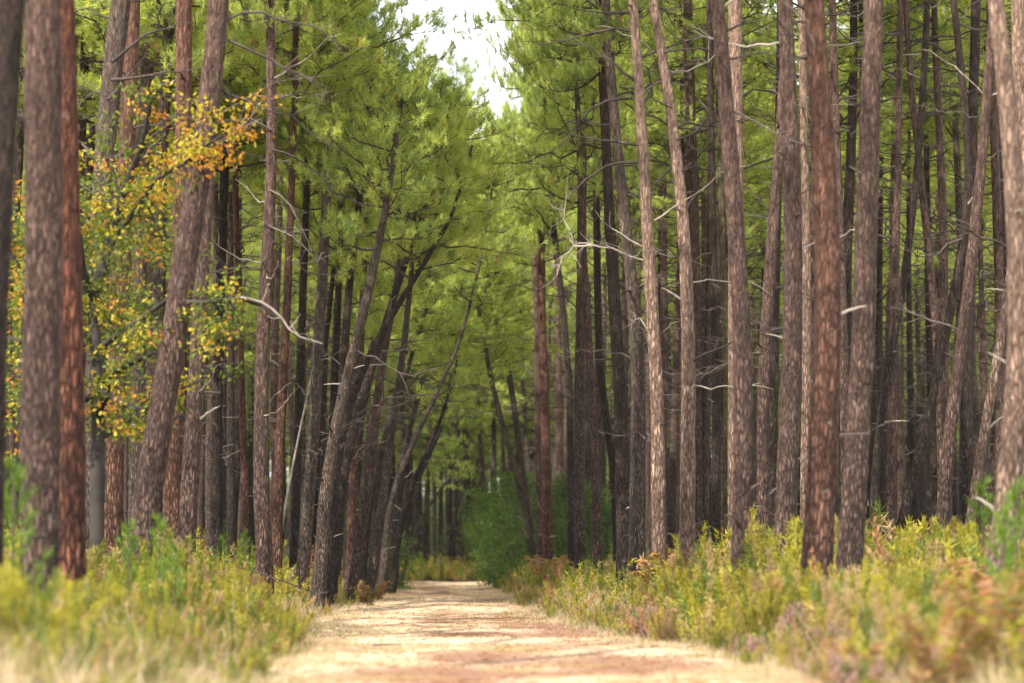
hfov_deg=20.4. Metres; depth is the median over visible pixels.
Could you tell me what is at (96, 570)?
heath bush
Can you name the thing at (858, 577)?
heath bush
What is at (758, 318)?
pine tree
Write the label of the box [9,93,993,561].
pine wood
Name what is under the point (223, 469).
pine tree
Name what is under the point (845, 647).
fern
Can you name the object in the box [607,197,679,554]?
pine tree
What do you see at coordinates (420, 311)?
pine tree
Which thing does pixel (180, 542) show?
heath bush
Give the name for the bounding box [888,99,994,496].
pine tree
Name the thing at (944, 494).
pine tree
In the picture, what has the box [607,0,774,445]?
pine tree
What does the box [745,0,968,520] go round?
pine tree
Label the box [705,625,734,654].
heath bush
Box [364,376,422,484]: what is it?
pine tree
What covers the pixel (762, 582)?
heath bush
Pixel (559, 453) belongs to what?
pine tree
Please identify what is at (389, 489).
pine tree
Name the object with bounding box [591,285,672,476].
pine tree
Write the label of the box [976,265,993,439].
pine tree
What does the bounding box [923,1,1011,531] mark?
pine tree
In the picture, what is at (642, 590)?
heath bush
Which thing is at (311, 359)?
pine tree
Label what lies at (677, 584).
heath bush
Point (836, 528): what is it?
heath bush
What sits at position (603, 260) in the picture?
pine tree
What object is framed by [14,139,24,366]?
pine tree
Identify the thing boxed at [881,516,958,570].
heath bush
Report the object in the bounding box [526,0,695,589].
pine tree
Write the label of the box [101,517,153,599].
pine sapling
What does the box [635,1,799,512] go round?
pine tree
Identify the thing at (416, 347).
pine tree
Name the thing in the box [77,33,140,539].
pine tree
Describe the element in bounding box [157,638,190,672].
heath bush
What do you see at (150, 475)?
pine tree
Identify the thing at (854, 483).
pine tree
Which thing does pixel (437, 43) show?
sky
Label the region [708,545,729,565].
fern
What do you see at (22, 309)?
pine tree
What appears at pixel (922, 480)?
pine tree
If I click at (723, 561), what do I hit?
heath bush
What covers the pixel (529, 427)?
pine tree
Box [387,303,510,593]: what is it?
pine tree
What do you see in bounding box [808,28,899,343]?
pine tree
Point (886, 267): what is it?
pine tree
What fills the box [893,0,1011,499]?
pine tree
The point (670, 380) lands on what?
pine tree
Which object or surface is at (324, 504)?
pine tree
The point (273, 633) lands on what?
heath bush
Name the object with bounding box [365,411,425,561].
pine tree
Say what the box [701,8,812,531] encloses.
pine tree
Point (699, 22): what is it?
pine tree
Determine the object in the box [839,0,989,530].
pine tree
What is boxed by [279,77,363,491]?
pine tree
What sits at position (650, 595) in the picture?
fern
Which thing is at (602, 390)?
pine tree
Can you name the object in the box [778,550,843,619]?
heath bush
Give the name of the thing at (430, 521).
thicket
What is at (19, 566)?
heath bush
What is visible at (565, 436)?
pine tree
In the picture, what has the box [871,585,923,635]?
heath bush
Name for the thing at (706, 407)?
pine tree
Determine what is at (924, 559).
heath bush
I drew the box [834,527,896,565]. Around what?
heath bush
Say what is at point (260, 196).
pine tree
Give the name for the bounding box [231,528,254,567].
pine sapling
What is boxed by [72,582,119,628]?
heath bush
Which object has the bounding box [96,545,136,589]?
heath bush
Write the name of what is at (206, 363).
pine tree
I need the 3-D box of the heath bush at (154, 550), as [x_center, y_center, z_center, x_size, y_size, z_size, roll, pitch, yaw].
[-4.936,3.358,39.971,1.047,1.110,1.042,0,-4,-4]
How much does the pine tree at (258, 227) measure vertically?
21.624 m
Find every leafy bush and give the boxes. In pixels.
[368,526,429,589]
[451,485,517,580]
[452,464,566,587]
[468,500,527,584]
[510,470,612,577]
[553,477,612,563]
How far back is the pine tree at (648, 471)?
128.36 m
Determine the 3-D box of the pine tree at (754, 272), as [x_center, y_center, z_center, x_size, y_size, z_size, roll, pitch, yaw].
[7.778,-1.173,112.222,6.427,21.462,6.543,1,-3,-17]
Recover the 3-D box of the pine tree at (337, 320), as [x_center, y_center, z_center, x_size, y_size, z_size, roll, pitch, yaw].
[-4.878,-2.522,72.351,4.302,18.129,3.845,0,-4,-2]
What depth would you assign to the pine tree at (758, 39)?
66.99 m
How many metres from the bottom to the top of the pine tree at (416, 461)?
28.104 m
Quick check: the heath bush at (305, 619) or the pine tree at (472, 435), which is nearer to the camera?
the heath bush at (305, 619)
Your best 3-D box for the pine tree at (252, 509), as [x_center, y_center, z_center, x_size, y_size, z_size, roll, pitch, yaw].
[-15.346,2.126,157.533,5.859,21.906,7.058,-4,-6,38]
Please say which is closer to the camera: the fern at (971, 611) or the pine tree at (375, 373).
the fern at (971, 611)
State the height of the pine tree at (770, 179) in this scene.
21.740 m
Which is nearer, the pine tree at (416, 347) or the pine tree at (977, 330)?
the pine tree at (416, 347)
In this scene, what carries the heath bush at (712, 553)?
on the ground at (318, 617)
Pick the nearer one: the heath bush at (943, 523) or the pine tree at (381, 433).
the heath bush at (943, 523)
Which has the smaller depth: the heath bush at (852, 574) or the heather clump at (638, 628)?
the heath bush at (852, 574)
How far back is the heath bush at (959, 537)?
38.60 m
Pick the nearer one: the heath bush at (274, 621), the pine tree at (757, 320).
the heath bush at (274, 621)
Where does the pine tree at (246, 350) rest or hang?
on the ground at (318, 617)
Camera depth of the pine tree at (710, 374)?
130.06 m
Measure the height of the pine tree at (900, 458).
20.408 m
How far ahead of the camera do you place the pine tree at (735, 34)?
50.60 m
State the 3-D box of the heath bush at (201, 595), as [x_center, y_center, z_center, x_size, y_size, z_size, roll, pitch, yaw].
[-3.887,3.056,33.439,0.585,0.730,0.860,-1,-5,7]
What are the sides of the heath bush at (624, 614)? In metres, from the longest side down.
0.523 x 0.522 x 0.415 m
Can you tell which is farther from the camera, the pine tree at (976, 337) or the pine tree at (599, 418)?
the pine tree at (976, 337)
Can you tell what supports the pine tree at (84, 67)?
on the ground at (318, 617)
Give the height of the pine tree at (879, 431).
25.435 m
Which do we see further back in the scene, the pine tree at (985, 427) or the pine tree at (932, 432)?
the pine tree at (932, 432)
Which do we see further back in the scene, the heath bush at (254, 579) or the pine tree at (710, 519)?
the pine tree at (710, 519)
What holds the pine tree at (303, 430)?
on the ground at (318, 617)
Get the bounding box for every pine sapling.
[4,451,59,601]
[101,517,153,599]
[126,510,183,599]
[157,540,195,614]
[215,531,234,569]
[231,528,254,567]
[415,553,427,578]
[955,474,994,557]
[969,503,1023,599]
[979,476,1023,594]
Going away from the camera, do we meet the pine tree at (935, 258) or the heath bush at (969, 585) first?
the heath bush at (969, 585)
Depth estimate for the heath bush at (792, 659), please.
23.73 m
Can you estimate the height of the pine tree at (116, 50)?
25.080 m
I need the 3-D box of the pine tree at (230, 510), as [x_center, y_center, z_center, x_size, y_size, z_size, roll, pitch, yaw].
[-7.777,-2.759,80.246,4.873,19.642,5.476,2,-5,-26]
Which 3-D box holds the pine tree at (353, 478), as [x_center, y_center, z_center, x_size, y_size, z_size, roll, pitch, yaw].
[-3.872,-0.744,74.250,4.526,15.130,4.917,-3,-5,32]
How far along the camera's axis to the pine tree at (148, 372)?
65.90 m
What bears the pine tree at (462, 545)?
on the ground at (318, 617)
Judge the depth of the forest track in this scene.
30.15 m
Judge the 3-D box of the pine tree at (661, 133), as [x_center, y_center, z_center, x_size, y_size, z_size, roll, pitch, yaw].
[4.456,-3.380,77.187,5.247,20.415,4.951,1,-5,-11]
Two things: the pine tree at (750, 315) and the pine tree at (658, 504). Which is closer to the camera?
the pine tree at (658, 504)
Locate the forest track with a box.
[267,581,797,682]
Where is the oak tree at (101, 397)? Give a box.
[4,78,337,565]
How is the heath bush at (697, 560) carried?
on the ground at (318, 617)
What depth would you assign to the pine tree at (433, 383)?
107.85 m
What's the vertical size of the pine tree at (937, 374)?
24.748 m
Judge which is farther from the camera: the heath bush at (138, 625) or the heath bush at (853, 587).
the heath bush at (853, 587)
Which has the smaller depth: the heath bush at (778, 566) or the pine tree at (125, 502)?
the heath bush at (778, 566)
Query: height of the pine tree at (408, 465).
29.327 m
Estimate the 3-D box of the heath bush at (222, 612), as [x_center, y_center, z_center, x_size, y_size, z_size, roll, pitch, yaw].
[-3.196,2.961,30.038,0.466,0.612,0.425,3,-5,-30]
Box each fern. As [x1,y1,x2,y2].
[349,584,385,605]
[363,580,391,599]
[520,554,570,582]
[529,558,573,583]
[627,557,689,587]
[640,592,675,615]
[645,551,722,576]
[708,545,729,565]
[761,563,843,582]
[813,638,893,670]
[884,613,1001,682]
[933,570,1023,682]
[937,558,1023,625]
[939,560,1015,577]
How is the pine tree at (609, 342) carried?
on the ground at (318, 617)
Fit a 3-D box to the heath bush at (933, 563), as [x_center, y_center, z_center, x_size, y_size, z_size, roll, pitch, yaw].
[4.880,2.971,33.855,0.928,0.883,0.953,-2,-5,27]
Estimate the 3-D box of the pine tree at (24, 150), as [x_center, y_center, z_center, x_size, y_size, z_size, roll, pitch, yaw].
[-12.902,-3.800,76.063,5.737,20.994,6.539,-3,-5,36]
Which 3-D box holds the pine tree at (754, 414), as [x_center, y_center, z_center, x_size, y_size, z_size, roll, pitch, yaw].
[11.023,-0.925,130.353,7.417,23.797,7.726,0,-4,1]
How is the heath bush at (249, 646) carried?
on the ground at (318, 617)
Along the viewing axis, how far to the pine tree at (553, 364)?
149.56 m
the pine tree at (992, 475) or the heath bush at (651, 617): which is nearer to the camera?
the heath bush at (651, 617)
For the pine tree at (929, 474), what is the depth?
146.34 m
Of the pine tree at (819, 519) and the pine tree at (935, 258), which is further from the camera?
the pine tree at (935, 258)
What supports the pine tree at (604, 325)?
on the ground at (318, 617)
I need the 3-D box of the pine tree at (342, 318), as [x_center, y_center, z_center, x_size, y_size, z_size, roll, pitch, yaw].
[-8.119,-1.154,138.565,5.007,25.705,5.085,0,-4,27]
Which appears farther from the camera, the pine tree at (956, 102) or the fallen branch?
the pine tree at (956, 102)
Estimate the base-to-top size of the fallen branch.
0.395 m
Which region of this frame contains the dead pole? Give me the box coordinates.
[283,375,310,527]
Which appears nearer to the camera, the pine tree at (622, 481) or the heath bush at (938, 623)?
the heath bush at (938, 623)
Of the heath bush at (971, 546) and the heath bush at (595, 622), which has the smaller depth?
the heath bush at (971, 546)
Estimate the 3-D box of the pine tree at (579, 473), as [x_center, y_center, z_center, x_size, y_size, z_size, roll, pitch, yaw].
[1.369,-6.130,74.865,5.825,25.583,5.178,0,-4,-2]
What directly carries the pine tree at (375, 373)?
on the ground at (318, 617)
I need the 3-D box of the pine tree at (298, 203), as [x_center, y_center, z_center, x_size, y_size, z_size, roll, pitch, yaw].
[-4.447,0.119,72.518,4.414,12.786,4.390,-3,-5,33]
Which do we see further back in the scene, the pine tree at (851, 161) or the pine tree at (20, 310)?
the pine tree at (20, 310)
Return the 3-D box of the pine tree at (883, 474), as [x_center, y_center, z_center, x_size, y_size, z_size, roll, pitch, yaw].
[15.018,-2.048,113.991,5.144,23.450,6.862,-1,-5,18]
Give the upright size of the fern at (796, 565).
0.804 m
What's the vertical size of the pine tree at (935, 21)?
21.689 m
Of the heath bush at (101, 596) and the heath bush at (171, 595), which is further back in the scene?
the heath bush at (171, 595)
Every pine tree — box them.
[0,0,31,578]
[4,255,22,528]
[5,141,24,467]
[5,221,21,535]
[6,20,138,368]
[6,51,100,400]
[6,58,99,370]
[7,0,62,598]
[8,184,24,436]
[12,111,96,378]
[12,299,21,425]
[14,38,104,427]
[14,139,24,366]
[18,0,201,550]
[18,0,260,258]
[19,0,85,597]
[23,0,307,540]
[75,0,329,522]
[77,0,245,550]
[77,0,308,416]
[77,8,203,358]
[77,21,171,373]
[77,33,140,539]
[81,0,213,559]
[81,0,304,553]
[95,31,243,371]
[95,107,212,510]
[98,1,370,565]
[105,0,392,564]
[119,0,355,576]
[123,279,168,527]
[127,174,212,457]
[130,214,211,382]
[131,204,258,395]
[156,0,327,555]
[157,0,458,586]
[166,148,299,551]
[166,176,263,546]
[167,2,285,554]
[168,8,303,562]
[168,193,284,533]
[169,210,257,485]
[187,246,245,508]
[190,188,285,458]
[192,0,346,593]
[192,0,457,577]
[197,78,295,547]
[205,206,270,533]
[209,210,283,542]
[224,206,280,554]
[224,230,314,534]
[234,199,292,437]
[234,202,315,530]
[239,16,340,558]
[240,0,466,546]
[242,65,318,477]
[243,111,395,574]
[243,203,313,461]
[245,0,395,467]
[249,13,352,510]
[251,39,343,499]
[254,184,317,369]
[254,266,330,559]
[260,0,391,602]
[276,29,438,585]
[277,49,478,609]
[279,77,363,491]
[279,212,380,432]
[282,279,328,419]
[283,198,419,593]
[298,98,557,607]
[305,68,515,599]
[306,202,506,531]
[308,291,374,560]
[310,290,397,454]
[320,73,513,604]
[328,209,436,560]
[328,246,444,589]
[329,194,478,579]
[329,260,463,557]
[331,43,540,603]
[341,312,396,493]
[361,266,473,584]
[363,400,486,559]
[363,413,426,486]
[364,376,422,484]
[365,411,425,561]
[371,130,472,557]
[373,297,501,558]
[374,369,444,544]
[376,141,556,596]
[376,298,496,583]
[382,390,424,495]
[383,191,546,593]
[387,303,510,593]
[388,117,503,560]
[390,47,528,563]
[391,416,452,471]
[391,439,438,479]
[394,372,495,586]
[395,269,550,560]
[396,147,593,576]
[397,436,475,558]
[399,434,502,584]
[413,406,487,557]
[434,418,500,561]
[435,401,471,522]
[436,403,460,559]
[438,171,587,563]
[438,301,518,555]
[440,87,533,508]
[440,407,498,557]
[440,416,552,554]
[441,421,497,525]
[444,112,563,553]
[452,0,686,600]
[460,99,585,546]
[468,425,553,536]
[470,0,639,567]
[474,0,635,570]
[481,139,552,562]
[482,166,553,505]
[486,0,603,570]
[490,0,667,577]
[491,385,564,456]
[493,43,608,555]
[498,0,699,569]
[500,143,564,503]
[502,0,696,563]
[502,233,575,509]
[504,155,553,475]
[511,286,609,450]
[513,66,592,477]
[513,251,594,564]
[518,176,594,550]
[519,296,608,484]
[521,0,762,584]
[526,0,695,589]
[526,231,607,512]
[531,0,656,564]
[533,122,644,525]
[548,61,670,482]
[550,184,657,497]
[551,110,676,557]
[556,3,716,496]
[570,193,676,466]
[576,57,681,451]
[587,29,753,552]
[590,0,807,460]
[591,230,675,552]
[591,248,643,547]
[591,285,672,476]
[591,293,674,461]
[594,0,774,450]
[603,0,700,556]
[604,0,806,574]
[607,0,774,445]
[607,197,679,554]
[625,0,857,553]
[627,0,770,548]
[627,0,799,479]
[629,189,749,456]
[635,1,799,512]
[636,7,717,551]
[637,0,756,551]
[641,204,711,452]
[641,204,753,541]
[642,153,782,482]
[645,40,763,544]
[648,0,863,555]
[667,328,711,537]
[669,57,783,528]
[670,2,809,535]
[673,190,760,483]
[675,3,810,481]
[678,0,813,544]
[683,0,883,562]
[698,0,947,515]
[699,21,844,488]
[700,86,853,461]
[700,204,760,444]
[701,0,895,463]
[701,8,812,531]
[710,0,806,580]
[716,30,856,482]
[743,0,905,451]
[744,186,783,499]
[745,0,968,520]
[747,158,783,409]
[749,0,1011,417]
[749,153,800,446]
[749,176,809,490]
[751,0,901,537]
[751,226,800,456]
[770,3,961,407]
[775,0,894,521]
[778,91,855,434]
[780,93,888,519]
[781,0,954,448]
[783,0,870,588]
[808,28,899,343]
[809,5,965,527]
[825,0,1010,528]
[828,0,980,531]
[835,0,885,576]
[838,0,1010,530]
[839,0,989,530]
[840,1,1011,539]
[843,8,1009,534]
[843,18,925,519]
[844,65,931,538]
[849,0,962,537]
[849,0,982,544]
[853,65,993,537]
[875,156,954,532]
[875,157,955,410]
[875,194,955,507]
[879,0,1010,526]
[879,0,1011,539]
[881,0,1011,389]
[882,9,1011,483]
[883,70,956,534]
[883,146,984,474]
[884,0,1010,187]
[884,9,994,534]
[884,12,993,496]
[884,205,991,507]
[885,17,1001,535]
[886,78,994,474]
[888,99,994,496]
[892,0,1019,519]
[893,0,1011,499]
[900,232,954,515]
[900,270,953,507]
[904,1,1017,523]
[905,332,977,517]
[919,25,995,457]
[922,222,993,477]
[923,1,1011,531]
[925,198,1006,539]
[949,241,994,463]
[949,275,992,404]
[975,0,1023,582]
[976,196,993,467]
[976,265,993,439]
[987,314,993,465]
[1011,0,1023,544]
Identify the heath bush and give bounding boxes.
[0,564,75,678]
[4,534,18,584]
[4,559,40,604]
[5,535,18,559]
[30,578,96,626]
[51,615,116,682]
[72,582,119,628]
[75,577,123,618]
[84,568,137,612]
[86,538,123,576]
[86,540,108,588]
[86,543,99,580]
[86,576,121,597]
[90,572,127,590]
[90,583,137,623]
[93,606,136,641]
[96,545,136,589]
[99,524,196,592]
[100,569,135,591]
[104,564,168,605]
[108,639,140,674]
[116,585,175,632]
[123,632,164,671]
[126,603,168,635]
[128,603,165,647]
[130,645,179,682]
[135,556,169,593]
[139,572,212,624]
[139,605,189,660]
[153,546,197,568]
[154,541,223,599]
[157,573,207,617]
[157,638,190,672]
[158,535,215,576]
[167,536,218,570]
[170,635,197,670]
[184,595,227,638]
[192,559,247,599]
[200,566,265,631]
[210,580,261,633]
[213,630,246,660]
[214,557,236,579]
[222,571,270,601]
[228,647,261,678]
[235,568,272,600]
[235,632,263,657]
[237,638,266,662]
[242,623,267,649]
[244,585,277,631]
[244,643,269,678]
[246,570,266,591]
[246,603,289,646]
[247,591,276,621]
[260,625,291,652]
[263,610,302,648]
[268,601,313,646]
[269,629,295,655]
[279,604,292,622]
[289,607,310,640]
[292,620,303,645]
[590,604,609,628]
[612,606,626,623]
[620,599,636,621]
[622,587,654,617]
[625,571,650,603]
[638,570,667,600]
[645,597,663,631]
[649,609,682,643]
[652,520,721,623]
[662,554,712,616]
[690,550,730,567]
[692,554,740,605]
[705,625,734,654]
[720,544,824,635]
[723,528,773,561]
[723,568,792,643]
[727,621,756,654]
[734,503,803,589]
[747,554,788,587]
[751,562,789,588]
[770,516,838,546]
[774,623,819,666]
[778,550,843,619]
[778,647,807,673]
[797,514,887,556]
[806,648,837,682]
[807,586,864,647]
[818,558,888,638]
[822,572,884,617]
[822,580,858,612]
[827,563,862,595]
[833,563,871,585]
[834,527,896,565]
[848,578,881,594]
[851,597,891,648]
[852,564,908,610]
[854,551,897,582]
[862,583,929,639]
[864,554,893,579]
[867,567,912,587]
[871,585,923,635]
[874,568,941,625]
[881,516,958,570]
[882,554,949,603]
[882,564,923,588]
[887,556,949,588]
[899,534,941,553]
[908,541,942,574]
[908,559,994,673]
[914,514,977,559]
[915,517,967,552]
[936,519,1023,576]
[938,566,1013,607]
[941,563,1023,675]
[948,559,984,586]
[955,546,980,558]
[963,524,1019,547]
[977,569,1023,621]
[983,577,1023,627]
[1005,555,1023,594]
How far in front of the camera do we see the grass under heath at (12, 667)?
19.09 m
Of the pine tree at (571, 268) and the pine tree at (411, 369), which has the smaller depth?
the pine tree at (411, 369)
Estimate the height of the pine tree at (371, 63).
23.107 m
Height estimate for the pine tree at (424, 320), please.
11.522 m
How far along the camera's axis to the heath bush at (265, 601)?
35.88 m
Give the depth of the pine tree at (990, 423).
143.53 m
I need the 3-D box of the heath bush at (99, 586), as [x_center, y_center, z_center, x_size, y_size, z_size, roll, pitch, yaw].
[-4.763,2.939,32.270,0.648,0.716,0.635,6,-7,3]
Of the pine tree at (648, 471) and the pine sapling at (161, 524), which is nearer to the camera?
the pine sapling at (161, 524)
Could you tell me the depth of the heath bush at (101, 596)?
27.81 m
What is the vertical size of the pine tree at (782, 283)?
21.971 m
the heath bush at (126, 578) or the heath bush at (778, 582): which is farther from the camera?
the heath bush at (126, 578)
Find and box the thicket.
[5,473,927,562]
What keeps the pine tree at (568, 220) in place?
on the ground at (318, 617)
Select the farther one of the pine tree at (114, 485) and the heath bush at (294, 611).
the pine tree at (114, 485)
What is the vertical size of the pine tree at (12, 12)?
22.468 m
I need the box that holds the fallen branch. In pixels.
[238,566,325,593]
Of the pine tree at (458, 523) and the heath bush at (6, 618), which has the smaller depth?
the heath bush at (6, 618)
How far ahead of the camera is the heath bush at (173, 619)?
24.54 m
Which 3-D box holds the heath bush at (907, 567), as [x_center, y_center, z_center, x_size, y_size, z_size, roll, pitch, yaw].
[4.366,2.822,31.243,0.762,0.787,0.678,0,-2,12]
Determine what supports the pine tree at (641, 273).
on the ground at (318, 617)
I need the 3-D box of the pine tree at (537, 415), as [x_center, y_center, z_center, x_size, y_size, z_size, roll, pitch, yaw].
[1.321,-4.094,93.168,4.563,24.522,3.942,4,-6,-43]
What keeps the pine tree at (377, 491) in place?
on the ground at (318, 617)
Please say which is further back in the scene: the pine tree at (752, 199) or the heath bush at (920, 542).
the pine tree at (752, 199)
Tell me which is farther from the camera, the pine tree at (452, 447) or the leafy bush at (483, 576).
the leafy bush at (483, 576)
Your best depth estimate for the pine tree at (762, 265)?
103.70 m
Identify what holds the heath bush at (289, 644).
on the ground at (318, 617)
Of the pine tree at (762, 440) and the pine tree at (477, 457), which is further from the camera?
the pine tree at (477, 457)
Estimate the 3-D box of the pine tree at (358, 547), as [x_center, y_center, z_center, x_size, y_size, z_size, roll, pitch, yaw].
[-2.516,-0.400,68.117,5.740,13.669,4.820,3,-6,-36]
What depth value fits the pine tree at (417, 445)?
197.34 m
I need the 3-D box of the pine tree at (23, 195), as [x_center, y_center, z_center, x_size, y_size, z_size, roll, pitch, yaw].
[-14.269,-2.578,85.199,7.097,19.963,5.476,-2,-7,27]
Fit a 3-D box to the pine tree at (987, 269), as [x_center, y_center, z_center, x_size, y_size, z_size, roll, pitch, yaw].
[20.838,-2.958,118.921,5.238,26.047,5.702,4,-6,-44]
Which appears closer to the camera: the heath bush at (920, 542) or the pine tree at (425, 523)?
the heath bush at (920, 542)
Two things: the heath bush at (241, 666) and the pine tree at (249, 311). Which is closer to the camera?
the heath bush at (241, 666)
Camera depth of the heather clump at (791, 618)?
29.84 m
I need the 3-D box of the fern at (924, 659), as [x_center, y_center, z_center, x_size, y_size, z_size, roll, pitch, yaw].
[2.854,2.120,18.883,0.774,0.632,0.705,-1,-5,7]
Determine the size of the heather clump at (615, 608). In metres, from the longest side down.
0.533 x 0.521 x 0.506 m
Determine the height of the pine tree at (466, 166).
11.248 m
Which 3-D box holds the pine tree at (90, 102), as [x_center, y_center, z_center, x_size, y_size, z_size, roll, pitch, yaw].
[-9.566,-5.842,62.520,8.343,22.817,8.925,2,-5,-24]
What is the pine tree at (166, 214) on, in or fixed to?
on the ground at (318, 617)
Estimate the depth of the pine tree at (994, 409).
112.03 m
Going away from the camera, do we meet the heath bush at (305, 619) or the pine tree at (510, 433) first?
the heath bush at (305, 619)
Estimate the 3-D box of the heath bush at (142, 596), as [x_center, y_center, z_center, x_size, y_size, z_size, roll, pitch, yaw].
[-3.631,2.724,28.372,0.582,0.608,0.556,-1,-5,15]
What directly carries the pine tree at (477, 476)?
on the ground at (318, 617)
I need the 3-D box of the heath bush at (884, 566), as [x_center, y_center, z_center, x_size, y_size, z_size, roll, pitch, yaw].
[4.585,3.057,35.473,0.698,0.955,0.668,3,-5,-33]
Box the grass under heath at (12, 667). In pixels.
[0,577,1023,682]
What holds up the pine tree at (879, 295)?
on the ground at (318, 617)
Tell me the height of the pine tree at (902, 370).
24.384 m
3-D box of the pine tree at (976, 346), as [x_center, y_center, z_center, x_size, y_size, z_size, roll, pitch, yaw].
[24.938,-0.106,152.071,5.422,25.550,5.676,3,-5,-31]
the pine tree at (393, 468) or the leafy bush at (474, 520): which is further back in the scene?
the pine tree at (393, 468)
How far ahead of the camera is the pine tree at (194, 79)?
63.31 m
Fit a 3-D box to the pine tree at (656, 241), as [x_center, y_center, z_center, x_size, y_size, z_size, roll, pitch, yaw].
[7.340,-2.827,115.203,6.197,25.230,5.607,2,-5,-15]
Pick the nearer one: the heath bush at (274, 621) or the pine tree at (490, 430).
the heath bush at (274, 621)
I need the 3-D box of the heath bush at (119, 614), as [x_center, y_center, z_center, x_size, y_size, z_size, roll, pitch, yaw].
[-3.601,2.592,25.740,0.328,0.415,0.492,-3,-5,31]
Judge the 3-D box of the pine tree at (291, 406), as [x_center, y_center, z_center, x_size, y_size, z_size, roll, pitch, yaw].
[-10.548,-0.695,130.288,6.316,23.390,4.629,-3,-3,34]
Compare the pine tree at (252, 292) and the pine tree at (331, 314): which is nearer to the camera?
the pine tree at (331, 314)
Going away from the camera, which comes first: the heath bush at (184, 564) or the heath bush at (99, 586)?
the heath bush at (99, 586)
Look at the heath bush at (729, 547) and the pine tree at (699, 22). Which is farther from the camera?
the pine tree at (699, 22)
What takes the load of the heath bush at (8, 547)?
on the ground at (318, 617)
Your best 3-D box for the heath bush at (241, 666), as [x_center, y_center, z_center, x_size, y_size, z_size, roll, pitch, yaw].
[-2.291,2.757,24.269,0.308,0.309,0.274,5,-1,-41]
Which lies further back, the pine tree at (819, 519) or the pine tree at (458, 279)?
the pine tree at (458, 279)
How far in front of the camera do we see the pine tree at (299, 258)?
100.43 m
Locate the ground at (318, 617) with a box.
[0,577,1023,682]
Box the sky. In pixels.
[269,0,930,493]
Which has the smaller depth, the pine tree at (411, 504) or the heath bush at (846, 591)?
the heath bush at (846, 591)
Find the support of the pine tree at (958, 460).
on the ground at (318, 617)
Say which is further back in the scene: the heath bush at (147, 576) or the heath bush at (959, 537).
the heath bush at (959, 537)
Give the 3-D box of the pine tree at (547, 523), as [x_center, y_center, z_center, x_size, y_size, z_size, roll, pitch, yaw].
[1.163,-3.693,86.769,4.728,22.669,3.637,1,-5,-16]
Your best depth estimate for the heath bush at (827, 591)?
27.60 m
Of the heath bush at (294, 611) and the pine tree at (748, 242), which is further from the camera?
the pine tree at (748, 242)
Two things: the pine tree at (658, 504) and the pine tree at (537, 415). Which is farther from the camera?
the pine tree at (537, 415)
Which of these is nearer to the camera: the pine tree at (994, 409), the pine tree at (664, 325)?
the pine tree at (664, 325)
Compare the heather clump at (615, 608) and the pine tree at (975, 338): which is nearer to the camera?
the heather clump at (615, 608)
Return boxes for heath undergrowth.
[0,495,1023,682]
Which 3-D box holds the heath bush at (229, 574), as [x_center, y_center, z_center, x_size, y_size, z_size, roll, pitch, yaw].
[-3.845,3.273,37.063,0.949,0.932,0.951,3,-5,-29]
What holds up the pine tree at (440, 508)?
on the ground at (318, 617)
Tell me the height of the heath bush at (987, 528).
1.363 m
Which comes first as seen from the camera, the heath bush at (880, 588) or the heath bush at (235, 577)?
the heath bush at (880, 588)
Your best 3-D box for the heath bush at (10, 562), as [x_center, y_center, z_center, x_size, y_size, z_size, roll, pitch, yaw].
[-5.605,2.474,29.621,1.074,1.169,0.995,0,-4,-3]
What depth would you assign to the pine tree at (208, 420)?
71.75 m
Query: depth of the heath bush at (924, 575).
28.80 m
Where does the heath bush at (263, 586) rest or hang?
on the ground at (318, 617)
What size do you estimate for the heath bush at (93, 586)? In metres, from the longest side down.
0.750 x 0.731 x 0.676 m
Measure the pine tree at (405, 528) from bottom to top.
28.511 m
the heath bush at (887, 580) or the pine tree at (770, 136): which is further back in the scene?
the pine tree at (770, 136)
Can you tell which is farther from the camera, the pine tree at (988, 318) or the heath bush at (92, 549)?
the pine tree at (988, 318)
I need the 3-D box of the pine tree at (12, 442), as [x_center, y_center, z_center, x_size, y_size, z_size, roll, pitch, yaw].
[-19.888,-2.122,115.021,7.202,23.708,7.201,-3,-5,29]
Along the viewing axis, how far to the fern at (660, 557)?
45.74 m
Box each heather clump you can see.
[602,599,627,623]
[621,603,655,637]
[623,607,658,638]
[732,633,768,661]
[775,599,820,643]
[794,645,842,681]
[799,620,849,658]
[818,643,889,682]
[869,631,912,679]
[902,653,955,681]
[906,641,976,682]
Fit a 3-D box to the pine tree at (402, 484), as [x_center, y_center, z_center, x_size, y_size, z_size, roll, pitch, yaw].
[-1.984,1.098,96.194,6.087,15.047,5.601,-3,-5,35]
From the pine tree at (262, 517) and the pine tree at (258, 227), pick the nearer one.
the pine tree at (262, 517)
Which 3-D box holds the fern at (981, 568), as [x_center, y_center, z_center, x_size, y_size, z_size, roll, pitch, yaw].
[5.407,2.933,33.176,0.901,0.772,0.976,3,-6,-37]
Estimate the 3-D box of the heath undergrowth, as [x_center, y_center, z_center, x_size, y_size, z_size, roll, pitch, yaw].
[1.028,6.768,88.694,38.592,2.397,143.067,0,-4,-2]
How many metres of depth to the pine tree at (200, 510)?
106.27 m
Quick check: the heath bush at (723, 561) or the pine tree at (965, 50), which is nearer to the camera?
the heath bush at (723, 561)
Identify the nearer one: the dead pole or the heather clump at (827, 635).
the heather clump at (827, 635)
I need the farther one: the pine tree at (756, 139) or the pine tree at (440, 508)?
the pine tree at (440, 508)

